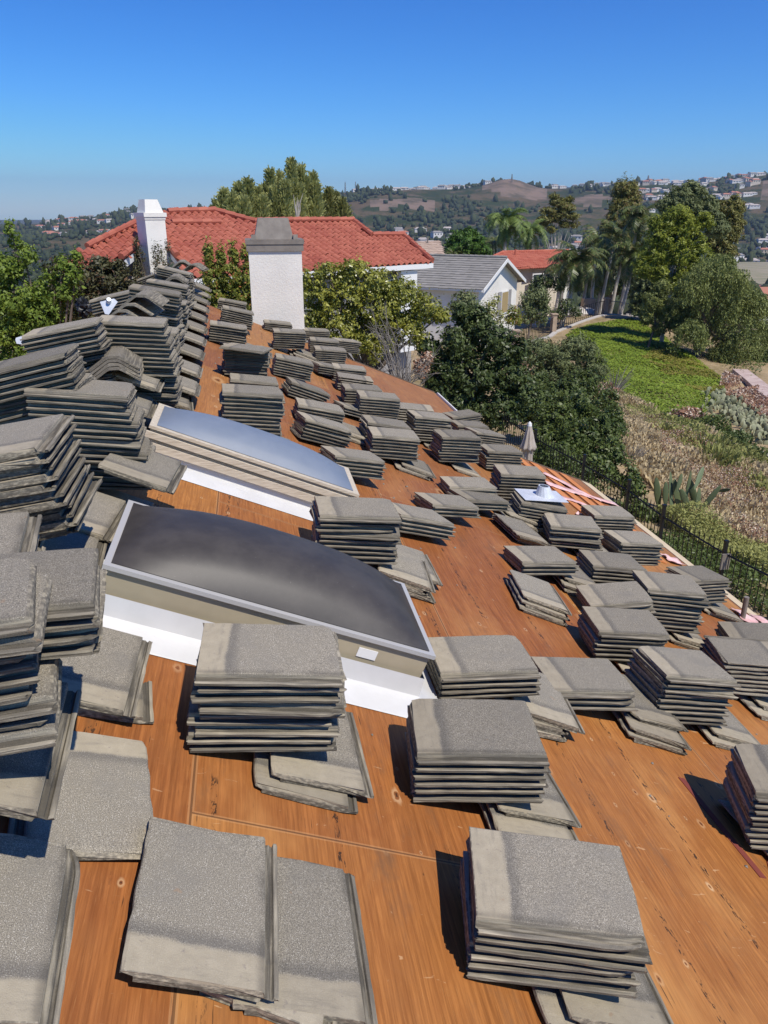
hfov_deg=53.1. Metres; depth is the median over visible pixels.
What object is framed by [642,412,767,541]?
seed heads
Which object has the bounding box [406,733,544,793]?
roof tile
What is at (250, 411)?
roof tile
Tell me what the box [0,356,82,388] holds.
roof tile
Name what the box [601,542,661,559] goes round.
roof tile
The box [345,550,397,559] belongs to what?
roof tile
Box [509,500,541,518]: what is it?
roof tile
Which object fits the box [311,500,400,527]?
roof tile
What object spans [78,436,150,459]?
roof tile
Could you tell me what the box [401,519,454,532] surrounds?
roof tile
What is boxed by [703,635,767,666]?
roof tile
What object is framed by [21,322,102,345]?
roof tile
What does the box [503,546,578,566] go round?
roof tile
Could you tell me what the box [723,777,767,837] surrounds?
roof tile
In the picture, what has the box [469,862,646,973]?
roof tile
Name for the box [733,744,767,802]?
roof tile
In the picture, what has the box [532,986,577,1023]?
roof tile
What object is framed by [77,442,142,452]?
roof tile
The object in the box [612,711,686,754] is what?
roof tile
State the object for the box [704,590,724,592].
roof tile
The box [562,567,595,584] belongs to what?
roof tile
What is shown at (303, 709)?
roof tile
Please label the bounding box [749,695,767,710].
roof tile
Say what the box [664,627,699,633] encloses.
roof tile
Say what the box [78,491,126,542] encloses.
roof tile
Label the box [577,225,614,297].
palm tree
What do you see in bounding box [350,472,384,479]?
roof tile
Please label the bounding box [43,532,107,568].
roof tile
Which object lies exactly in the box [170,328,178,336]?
roof tile
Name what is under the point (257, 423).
roof tile
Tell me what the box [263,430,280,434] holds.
roof tile
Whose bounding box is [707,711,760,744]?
roof tile
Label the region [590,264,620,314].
palm tree
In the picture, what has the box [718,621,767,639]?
roof tile
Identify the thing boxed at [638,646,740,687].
roof tile
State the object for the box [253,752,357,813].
roof tile
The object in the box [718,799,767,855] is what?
roof tile
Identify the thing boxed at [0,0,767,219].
sky
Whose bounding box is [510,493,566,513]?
roof tile
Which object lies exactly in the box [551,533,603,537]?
roof tile
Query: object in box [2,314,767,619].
ground
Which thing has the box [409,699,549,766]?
roof tile
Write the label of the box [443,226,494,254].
round tree
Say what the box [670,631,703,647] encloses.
roof tile
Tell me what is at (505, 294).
window
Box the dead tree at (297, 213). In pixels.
[293,194,302,216]
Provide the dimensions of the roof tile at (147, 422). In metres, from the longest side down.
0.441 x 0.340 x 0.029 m
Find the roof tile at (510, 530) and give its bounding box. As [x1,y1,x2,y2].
[492,515,547,545]
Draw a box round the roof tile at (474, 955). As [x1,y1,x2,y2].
[462,851,632,976]
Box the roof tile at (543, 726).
[492,697,567,734]
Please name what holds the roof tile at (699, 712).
on the roof tile at (699, 717)
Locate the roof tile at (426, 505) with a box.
[413,496,478,513]
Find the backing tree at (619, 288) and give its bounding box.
[579,239,649,312]
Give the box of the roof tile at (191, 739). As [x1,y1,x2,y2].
[186,726,330,744]
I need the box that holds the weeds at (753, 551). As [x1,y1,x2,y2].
[654,500,767,580]
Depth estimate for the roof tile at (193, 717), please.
2.31 m
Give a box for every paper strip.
[543,472,601,500]
[545,480,622,507]
[561,495,586,504]
[660,553,684,564]
[731,607,758,622]
[749,613,767,622]
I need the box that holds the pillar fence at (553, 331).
[511,298,635,344]
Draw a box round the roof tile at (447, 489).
[440,481,497,494]
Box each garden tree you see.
[447,289,489,363]
[484,293,505,324]
[501,304,523,334]
[518,282,552,339]
[527,271,565,329]
[548,298,582,328]
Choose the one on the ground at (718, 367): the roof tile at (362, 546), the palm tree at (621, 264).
the palm tree at (621, 264)
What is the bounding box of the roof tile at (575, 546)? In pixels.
[543,529,602,550]
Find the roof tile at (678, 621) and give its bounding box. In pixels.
[657,618,701,625]
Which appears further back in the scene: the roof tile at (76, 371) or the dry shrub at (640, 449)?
the dry shrub at (640, 449)
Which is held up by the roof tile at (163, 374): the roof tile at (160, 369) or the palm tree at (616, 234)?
the roof tile at (160, 369)
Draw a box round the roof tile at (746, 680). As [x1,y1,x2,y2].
[734,678,767,683]
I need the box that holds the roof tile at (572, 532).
[541,516,600,537]
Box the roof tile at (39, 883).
[0,833,79,1023]
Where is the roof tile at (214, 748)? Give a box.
[189,737,336,752]
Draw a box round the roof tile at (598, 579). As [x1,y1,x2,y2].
[575,560,630,582]
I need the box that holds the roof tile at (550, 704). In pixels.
[511,672,584,734]
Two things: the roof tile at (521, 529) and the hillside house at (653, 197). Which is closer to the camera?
the roof tile at (521, 529)
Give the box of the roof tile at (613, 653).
[578,627,632,656]
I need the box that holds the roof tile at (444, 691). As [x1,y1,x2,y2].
[428,659,540,694]
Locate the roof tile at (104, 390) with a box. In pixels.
[22,380,134,401]
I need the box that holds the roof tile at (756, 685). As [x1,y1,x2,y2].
[737,682,767,687]
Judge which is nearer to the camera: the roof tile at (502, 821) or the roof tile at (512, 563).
the roof tile at (502, 821)
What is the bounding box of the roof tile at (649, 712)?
[622,674,688,731]
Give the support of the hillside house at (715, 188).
on the valley
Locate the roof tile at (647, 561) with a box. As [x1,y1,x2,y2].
[603,547,659,562]
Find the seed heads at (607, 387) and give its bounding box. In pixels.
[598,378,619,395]
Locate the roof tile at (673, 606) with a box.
[653,603,704,609]
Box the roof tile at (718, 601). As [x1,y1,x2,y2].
[709,599,726,602]
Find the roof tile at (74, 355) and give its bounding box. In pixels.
[0,349,79,381]
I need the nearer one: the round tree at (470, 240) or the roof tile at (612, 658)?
the roof tile at (612, 658)
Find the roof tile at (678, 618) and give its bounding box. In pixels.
[653,614,704,622]
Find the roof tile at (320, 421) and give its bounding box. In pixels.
[296,411,351,433]
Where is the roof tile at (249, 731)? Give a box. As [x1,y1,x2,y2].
[194,718,340,737]
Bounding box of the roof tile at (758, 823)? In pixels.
[726,765,767,825]
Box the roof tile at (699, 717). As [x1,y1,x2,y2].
[674,714,725,722]
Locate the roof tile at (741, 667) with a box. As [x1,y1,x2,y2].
[702,639,767,671]
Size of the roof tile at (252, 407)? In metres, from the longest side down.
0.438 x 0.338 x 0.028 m
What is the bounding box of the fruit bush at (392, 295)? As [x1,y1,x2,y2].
[302,253,452,370]
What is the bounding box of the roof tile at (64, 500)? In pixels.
[0,464,87,513]
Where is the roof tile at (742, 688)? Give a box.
[733,686,767,691]
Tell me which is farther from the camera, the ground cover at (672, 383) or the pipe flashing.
the ground cover at (672, 383)
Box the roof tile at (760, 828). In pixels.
[725,770,767,831]
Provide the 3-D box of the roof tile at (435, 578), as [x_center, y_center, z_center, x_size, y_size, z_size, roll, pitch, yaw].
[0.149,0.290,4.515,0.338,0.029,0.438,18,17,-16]
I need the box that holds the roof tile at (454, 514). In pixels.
[413,499,480,518]
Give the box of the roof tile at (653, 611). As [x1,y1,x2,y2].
[576,593,656,613]
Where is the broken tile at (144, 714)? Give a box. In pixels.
[77,681,153,723]
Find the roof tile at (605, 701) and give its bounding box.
[568,698,633,704]
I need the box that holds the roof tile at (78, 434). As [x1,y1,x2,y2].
[71,419,145,439]
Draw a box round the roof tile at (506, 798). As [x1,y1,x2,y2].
[405,732,543,803]
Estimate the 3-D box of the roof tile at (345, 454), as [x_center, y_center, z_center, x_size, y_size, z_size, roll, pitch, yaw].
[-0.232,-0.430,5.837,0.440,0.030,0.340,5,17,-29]
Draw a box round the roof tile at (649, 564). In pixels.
[638,562,658,565]
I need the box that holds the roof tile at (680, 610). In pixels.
[653,606,701,613]
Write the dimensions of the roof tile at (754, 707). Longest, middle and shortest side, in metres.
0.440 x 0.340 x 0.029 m
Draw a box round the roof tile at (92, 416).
[28,404,137,422]
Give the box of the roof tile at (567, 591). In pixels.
[552,575,576,596]
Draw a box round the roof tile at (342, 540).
[318,532,401,544]
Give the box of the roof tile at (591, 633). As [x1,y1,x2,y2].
[578,614,664,648]
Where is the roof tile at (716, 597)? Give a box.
[706,595,727,599]
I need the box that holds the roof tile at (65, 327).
[20,317,103,340]
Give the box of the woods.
[0,171,767,323]
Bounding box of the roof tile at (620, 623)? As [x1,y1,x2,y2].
[582,606,669,640]
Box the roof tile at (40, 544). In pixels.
[38,540,44,547]
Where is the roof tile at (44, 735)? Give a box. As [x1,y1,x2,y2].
[0,658,62,755]
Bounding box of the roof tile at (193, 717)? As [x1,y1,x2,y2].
[186,659,331,726]
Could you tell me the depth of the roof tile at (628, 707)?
3.61 m
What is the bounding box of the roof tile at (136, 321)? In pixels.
[100,315,167,327]
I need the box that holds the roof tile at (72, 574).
[0,548,98,621]
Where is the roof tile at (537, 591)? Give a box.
[509,569,571,615]
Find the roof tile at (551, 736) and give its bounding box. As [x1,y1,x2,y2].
[486,698,566,741]
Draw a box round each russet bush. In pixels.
[412,350,435,386]
[668,405,704,420]
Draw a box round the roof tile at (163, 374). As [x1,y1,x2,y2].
[143,365,179,376]
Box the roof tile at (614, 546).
[602,536,659,553]
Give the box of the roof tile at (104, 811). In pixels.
[7,731,152,860]
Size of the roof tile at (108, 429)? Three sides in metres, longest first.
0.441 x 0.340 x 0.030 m
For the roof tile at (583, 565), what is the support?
on the roof tile at (598, 579)
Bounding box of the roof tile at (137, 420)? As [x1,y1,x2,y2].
[36,407,144,427]
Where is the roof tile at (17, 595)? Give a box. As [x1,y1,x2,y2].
[0,558,36,637]
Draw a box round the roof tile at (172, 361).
[143,352,177,363]
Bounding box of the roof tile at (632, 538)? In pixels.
[603,530,664,547]
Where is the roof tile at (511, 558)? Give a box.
[503,549,578,570]
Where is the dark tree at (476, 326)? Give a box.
[414,296,542,436]
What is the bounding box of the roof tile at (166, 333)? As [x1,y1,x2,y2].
[107,326,171,336]
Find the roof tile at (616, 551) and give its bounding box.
[600,539,661,556]
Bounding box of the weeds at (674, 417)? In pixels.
[638,405,767,494]
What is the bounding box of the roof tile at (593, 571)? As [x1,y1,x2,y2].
[577,553,632,576]
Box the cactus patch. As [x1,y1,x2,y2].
[700,386,767,444]
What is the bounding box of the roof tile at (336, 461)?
[319,449,386,468]
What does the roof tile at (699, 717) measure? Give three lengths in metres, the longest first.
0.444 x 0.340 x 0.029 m
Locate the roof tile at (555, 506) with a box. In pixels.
[513,491,567,512]
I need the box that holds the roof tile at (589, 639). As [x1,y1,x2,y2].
[577,621,637,651]
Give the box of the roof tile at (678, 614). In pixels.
[655,610,700,617]
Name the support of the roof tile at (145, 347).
on the roof tile at (154, 352)
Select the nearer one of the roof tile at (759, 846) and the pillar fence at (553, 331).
the roof tile at (759, 846)
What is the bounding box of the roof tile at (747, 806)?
[727,761,767,820]
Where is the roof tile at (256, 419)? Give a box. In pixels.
[220,406,280,422]
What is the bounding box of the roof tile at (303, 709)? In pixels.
[198,654,344,716]
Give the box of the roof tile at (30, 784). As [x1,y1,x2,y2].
[0,682,81,821]
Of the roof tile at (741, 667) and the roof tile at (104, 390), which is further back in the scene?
the roof tile at (741, 667)
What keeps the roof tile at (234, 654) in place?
on the roof tile at (240, 689)
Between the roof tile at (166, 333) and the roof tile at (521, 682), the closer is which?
the roof tile at (521, 682)
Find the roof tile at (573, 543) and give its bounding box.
[546,533,602,547]
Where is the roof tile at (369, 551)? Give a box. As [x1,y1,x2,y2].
[312,525,397,554]
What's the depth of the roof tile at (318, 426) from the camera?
6.37 m
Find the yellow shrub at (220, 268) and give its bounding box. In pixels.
[196,236,252,320]
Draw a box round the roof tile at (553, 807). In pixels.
[496,773,581,827]
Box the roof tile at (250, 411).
[223,408,284,415]
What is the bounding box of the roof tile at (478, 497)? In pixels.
[449,488,510,504]
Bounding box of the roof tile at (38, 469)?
[0,434,72,480]
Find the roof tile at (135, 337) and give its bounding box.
[106,332,170,340]
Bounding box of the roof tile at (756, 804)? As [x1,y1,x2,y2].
[730,749,767,808]
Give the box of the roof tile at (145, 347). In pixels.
[108,340,175,350]
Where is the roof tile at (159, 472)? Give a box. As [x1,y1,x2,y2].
[98,452,187,494]
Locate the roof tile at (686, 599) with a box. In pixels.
[633,577,710,604]
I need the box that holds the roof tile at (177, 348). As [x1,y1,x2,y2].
[174,343,180,351]
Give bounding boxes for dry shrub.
[601,366,633,389]
[623,444,649,463]
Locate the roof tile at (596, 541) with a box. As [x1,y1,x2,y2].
[543,523,601,544]
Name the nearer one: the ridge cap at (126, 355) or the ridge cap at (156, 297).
the ridge cap at (126, 355)
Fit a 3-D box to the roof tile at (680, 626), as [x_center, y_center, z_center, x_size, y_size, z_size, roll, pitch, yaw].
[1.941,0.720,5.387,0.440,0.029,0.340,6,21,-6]
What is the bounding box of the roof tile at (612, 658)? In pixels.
[579,632,634,661]
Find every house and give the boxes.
[0,218,767,1023]
[71,199,434,379]
[412,237,444,253]
[414,253,525,341]
[430,231,442,237]
[437,185,445,188]
[483,180,491,184]
[494,249,571,315]
[571,235,581,240]
[638,188,645,193]
[642,180,649,185]
[646,196,656,199]
[649,181,657,184]
[708,186,717,190]
[721,193,730,198]
[730,180,741,183]
[734,253,744,261]
[742,192,752,196]
[745,180,752,186]
[748,172,757,176]
[749,204,759,208]
[751,179,760,185]
[756,238,767,243]
[759,248,767,253]
[760,287,767,293]
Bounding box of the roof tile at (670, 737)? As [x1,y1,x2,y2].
[620,711,691,750]
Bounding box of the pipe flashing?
[514,484,568,502]
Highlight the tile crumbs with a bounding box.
[215,357,757,867]
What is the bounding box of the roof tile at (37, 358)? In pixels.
[0,343,78,373]
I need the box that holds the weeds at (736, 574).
[607,486,767,613]
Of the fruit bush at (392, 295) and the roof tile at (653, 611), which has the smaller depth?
the roof tile at (653, 611)
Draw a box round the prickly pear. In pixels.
[654,467,730,514]
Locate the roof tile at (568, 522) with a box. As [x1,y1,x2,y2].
[543,513,602,533]
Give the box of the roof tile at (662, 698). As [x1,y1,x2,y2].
[627,663,732,706]
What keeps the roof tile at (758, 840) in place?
on the roof tile at (759, 846)
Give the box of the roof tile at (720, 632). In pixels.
[717,625,725,636]
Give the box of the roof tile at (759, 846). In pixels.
[736,817,767,849]
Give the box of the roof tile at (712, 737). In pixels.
[696,724,736,749]
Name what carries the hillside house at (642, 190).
on the valley
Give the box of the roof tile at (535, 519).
[511,505,542,521]
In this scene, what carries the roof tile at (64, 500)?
on the distant tiles at (394, 428)
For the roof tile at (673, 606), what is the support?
on the roof tile at (680, 610)
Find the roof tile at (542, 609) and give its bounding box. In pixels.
[507,574,569,620]
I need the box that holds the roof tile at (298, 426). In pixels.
[293,420,349,443]
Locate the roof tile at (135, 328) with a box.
[104,323,168,332]
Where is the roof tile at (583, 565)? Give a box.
[576,556,633,580]
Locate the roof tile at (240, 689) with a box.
[197,631,346,693]
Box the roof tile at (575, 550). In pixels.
[571,548,578,555]
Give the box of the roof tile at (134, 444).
[72,427,146,448]
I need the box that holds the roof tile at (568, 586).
[555,575,576,591]
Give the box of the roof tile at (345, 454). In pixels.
[320,445,384,464]
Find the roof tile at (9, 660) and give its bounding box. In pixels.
[0,655,25,664]
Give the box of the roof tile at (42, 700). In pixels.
[0,658,58,722]
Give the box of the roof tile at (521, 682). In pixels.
[430,659,540,688]
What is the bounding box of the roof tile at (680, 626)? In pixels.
[660,622,696,629]
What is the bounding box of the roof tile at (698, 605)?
[634,580,709,608]
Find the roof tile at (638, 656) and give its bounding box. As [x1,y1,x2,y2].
[630,649,735,690]
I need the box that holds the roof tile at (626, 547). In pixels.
[603,533,663,550]
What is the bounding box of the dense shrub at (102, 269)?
[11,254,142,332]
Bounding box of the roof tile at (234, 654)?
[194,623,343,687]
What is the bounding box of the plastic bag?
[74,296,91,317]
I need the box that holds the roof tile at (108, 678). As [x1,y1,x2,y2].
[60,627,152,718]
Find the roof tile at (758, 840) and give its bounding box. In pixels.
[744,833,767,843]
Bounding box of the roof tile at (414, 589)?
[368,564,427,595]
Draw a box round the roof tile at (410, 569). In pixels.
[378,550,435,593]
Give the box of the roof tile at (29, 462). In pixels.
[0,424,77,472]
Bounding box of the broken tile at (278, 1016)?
[199,991,337,1023]
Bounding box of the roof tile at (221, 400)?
[219,392,280,406]
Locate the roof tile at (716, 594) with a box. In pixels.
[706,591,727,596]
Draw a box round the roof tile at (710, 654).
[700,643,767,674]
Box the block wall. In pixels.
[581,298,595,309]
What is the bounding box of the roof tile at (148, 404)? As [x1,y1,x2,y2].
[135,392,157,418]
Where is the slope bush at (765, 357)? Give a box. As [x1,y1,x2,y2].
[744,338,767,362]
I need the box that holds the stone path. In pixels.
[732,369,767,398]
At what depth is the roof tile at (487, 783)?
2.50 m
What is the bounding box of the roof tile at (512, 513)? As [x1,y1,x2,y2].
[505,502,539,526]
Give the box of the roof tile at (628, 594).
[575,581,652,608]
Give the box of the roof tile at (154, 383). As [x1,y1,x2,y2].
[115,371,165,392]
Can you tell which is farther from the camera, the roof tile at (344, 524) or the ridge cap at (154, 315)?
the ridge cap at (154, 315)
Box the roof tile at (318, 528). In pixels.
[309,505,394,532]
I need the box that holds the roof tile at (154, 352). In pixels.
[130,348,172,354]
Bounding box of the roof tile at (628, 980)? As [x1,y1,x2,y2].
[460,858,640,986]
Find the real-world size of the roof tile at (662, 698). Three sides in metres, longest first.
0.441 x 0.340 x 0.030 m
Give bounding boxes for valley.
[0,175,767,335]
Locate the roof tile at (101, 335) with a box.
[26,330,106,354]
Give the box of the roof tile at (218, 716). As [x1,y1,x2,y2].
[199,694,346,718]
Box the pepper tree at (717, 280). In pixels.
[666,252,767,365]
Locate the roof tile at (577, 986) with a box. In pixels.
[459,869,636,998]
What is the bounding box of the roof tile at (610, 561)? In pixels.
[578,549,647,573]
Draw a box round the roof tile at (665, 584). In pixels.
[632,570,706,598]
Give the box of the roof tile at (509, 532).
[491,517,537,545]
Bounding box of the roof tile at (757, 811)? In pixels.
[732,761,767,814]
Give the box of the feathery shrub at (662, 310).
[638,275,695,347]
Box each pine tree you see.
[208,175,271,218]
[256,156,311,216]
[307,169,328,216]
[322,185,352,216]
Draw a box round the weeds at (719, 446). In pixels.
[692,426,741,463]
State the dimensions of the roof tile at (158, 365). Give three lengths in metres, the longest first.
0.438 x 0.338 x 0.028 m
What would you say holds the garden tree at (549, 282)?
on the ground at (718, 367)
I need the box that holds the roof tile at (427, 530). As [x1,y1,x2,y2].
[399,524,454,536]
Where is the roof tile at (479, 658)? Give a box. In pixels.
[428,635,540,682]
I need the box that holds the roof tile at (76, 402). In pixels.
[26,389,136,407]
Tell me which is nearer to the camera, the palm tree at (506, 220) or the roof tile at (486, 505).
the roof tile at (486, 505)
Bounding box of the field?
[671,262,767,283]
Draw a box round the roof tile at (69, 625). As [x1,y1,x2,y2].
[45,565,99,632]
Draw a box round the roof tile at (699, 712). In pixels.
[625,673,729,716]
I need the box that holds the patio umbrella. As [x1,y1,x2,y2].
[519,421,536,460]
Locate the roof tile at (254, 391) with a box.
[221,383,283,398]
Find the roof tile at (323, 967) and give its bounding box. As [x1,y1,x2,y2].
[232,857,377,1023]
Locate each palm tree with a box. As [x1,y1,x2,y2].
[444,246,460,254]
[483,207,528,249]
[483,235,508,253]
[512,218,548,249]
[542,258,582,312]
[547,240,609,327]
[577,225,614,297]
[577,248,613,297]
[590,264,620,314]
[593,219,631,313]
[607,241,651,314]
[609,241,642,312]
[612,203,660,313]
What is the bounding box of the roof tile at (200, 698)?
[190,680,339,703]
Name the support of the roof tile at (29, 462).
on the roof tile at (38, 469)
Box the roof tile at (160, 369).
[144,363,177,371]
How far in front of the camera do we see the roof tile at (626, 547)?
6.70 m
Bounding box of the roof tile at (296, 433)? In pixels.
[290,427,345,447]
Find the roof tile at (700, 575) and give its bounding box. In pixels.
[666,565,731,584]
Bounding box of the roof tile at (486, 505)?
[447,491,509,507]
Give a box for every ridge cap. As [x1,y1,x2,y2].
[88,345,142,371]
[90,359,143,373]
[92,362,143,377]
[95,366,143,380]
[111,307,150,316]
[115,297,161,315]
[116,300,163,316]
[120,289,169,306]
[165,273,188,282]
[168,277,188,284]
[172,260,191,266]
[183,263,207,270]
[185,266,208,271]
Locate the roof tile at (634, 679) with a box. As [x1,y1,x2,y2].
[624,669,728,711]
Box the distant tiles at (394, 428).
[0,265,636,653]
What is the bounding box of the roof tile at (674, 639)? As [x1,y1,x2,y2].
[667,631,699,649]
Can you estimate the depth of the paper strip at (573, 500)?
8.66 m
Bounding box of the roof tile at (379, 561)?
[311,535,396,564]
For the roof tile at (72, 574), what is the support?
on the roof tile at (69, 625)
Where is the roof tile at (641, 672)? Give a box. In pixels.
[629,658,733,699]
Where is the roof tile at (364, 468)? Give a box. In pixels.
[318,452,384,472]
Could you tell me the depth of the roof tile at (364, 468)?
5.74 m
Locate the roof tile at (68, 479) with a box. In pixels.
[0,456,85,508]
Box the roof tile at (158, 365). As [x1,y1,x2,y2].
[143,357,178,368]
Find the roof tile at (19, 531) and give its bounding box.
[0,511,41,553]
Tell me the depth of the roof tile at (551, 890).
2.00 m
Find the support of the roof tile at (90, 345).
on the roof tile at (106, 343)
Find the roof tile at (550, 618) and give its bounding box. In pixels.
[505,579,568,626]
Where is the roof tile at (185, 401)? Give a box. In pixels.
[168,392,193,410]
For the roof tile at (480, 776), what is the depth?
2.49 m
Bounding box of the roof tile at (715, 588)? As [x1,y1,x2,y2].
[702,586,731,590]
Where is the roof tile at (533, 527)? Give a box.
[499,511,538,531]
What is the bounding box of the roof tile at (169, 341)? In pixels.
[111,336,174,345]
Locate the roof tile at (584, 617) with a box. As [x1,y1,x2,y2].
[580,610,667,643]
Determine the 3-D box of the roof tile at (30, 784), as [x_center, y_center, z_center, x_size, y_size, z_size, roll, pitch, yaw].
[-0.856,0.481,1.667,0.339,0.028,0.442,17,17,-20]
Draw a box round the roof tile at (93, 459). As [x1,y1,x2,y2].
[85,442,152,462]
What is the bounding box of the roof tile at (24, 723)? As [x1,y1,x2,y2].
[0,715,47,731]
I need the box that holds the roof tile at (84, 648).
[39,638,95,659]
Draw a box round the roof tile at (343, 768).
[270,710,373,798]
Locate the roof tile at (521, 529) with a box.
[493,513,550,545]
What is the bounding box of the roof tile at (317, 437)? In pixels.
[291,423,348,446]
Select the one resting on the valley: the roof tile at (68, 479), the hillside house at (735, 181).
the hillside house at (735, 181)
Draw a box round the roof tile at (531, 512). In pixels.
[512,500,543,515]
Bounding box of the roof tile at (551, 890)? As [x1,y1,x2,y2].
[466,826,644,951]
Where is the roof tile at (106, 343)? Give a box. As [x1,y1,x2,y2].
[78,339,111,354]
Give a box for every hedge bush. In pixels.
[519,360,649,513]
[533,441,602,490]
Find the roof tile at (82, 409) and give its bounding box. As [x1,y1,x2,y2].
[26,398,135,415]
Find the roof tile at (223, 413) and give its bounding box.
[221,404,282,418]
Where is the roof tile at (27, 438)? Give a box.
[0,414,74,462]
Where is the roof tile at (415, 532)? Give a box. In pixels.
[399,528,450,540]
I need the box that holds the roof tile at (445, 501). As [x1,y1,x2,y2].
[414,492,478,510]
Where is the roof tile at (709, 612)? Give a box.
[703,608,735,621]
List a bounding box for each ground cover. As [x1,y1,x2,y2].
[565,317,724,414]
[642,344,721,392]
[649,323,766,375]
[667,409,767,462]
[718,369,767,423]
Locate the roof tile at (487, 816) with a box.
[478,803,495,829]
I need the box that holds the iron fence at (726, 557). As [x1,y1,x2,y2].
[501,414,767,619]
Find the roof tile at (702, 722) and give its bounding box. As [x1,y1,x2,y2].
[678,718,727,725]
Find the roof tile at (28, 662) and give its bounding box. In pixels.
[0,653,37,675]
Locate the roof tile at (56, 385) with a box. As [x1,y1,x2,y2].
[0,368,85,402]
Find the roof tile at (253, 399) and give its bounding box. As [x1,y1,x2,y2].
[224,396,284,403]
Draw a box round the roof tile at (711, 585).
[664,570,729,587]
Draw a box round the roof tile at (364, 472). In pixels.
[349,469,382,474]
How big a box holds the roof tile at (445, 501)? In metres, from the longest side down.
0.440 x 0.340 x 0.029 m
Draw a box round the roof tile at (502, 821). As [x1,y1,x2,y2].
[486,803,578,840]
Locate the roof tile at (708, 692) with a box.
[632,655,738,698]
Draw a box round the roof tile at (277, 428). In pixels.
[248,422,281,430]
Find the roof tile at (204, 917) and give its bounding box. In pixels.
[119,816,278,1002]
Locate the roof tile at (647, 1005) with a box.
[559,970,673,1023]
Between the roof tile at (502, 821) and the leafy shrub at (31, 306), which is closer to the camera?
the roof tile at (502, 821)
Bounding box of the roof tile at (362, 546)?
[313,521,397,549]
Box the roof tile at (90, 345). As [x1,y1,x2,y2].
[78,336,107,349]
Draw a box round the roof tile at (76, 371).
[0,361,85,395]
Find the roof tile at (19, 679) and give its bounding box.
[0,653,39,689]
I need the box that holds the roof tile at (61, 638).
[43,569,107,646]
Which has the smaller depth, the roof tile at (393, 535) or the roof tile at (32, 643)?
the roof tile at (32, 643)
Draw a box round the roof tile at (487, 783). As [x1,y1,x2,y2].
[406,723,548,787]
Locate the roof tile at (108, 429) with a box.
[70,424,138,434]
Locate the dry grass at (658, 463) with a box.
[592,389,767,550]
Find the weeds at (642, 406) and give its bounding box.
[620,388,766,481]
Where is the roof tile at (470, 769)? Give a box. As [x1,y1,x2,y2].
[407,705,550,772]
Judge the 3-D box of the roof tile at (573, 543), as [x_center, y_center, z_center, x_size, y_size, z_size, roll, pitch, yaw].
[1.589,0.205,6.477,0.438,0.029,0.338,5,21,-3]
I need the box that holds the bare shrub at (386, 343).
[365,301,440,384]
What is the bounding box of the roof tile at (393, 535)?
[319,527,400,540]
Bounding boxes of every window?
[501,290,508,313]
[531,273,543,290]
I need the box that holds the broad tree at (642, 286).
[627,275,703,327]
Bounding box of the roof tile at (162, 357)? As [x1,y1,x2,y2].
[139,348,175,359]
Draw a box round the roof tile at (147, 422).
[143,417,151,437]
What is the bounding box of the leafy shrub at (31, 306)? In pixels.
[0,218,85,360]
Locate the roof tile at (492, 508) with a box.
[479,507,508,511]
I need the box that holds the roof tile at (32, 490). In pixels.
[0,448,81,500]
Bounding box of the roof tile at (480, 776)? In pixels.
[406,717,545,780]
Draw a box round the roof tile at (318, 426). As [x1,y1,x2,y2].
[295,414,352,436]
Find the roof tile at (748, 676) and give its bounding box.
[699,647,767,679]
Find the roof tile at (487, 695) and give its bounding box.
[426,662,539,698]
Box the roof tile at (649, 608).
[576,593,652,610]
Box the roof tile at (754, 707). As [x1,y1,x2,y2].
[735,694,767,720]
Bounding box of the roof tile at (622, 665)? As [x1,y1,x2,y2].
[615,661,631,672]
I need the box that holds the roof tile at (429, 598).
[408,591,435,603]
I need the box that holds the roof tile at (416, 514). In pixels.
[392,502,455,528]
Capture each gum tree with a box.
[536,191,581,249]
[597,171,643,293]
[629,203,716,341]
[654,179,732,253]
[703,193,747,258]
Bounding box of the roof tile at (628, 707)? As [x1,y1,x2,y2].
[570,703,638,710]
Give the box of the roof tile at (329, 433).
[295,418,351,441]
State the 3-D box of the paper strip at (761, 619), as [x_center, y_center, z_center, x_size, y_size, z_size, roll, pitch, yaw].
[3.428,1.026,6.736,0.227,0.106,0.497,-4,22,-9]
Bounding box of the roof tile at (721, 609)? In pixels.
[708,603,743,621]
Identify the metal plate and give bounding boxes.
[15,336,21,343]
[100,297,116,314]
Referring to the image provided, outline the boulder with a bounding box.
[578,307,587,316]
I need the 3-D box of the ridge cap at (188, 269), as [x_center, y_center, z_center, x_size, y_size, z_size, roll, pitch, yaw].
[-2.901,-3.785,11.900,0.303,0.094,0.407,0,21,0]
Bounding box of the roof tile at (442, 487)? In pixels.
[438,483,447,493]
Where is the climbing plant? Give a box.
[131,235,172,283]
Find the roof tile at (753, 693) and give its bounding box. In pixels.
[733,690,767,696]
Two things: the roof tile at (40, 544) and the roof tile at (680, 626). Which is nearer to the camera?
the roof tile at (40, 544)
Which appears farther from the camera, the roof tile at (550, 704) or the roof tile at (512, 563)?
the roof tile at (512, 563)
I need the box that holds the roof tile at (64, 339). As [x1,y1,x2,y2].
[23,325,104,350]
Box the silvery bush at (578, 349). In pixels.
[521,329,610,386]
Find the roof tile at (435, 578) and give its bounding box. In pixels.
[396,545,442,586]
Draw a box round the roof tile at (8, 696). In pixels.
[0,684,32,705]
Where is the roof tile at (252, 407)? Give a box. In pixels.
[223,404,284,410]
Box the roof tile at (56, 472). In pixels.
[0,439,81,491]
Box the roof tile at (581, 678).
[530,656,634,698]
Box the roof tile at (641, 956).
[471,873,652,964]
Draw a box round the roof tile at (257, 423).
[218,410,279,426]
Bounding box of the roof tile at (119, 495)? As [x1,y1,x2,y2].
[97,489,158,506]
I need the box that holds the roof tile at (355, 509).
[314,496,402,523]
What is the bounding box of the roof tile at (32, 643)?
[0,573,52,657]
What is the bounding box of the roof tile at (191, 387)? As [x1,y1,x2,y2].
[180,376,200,396]
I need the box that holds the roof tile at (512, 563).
[503,553,577,574]

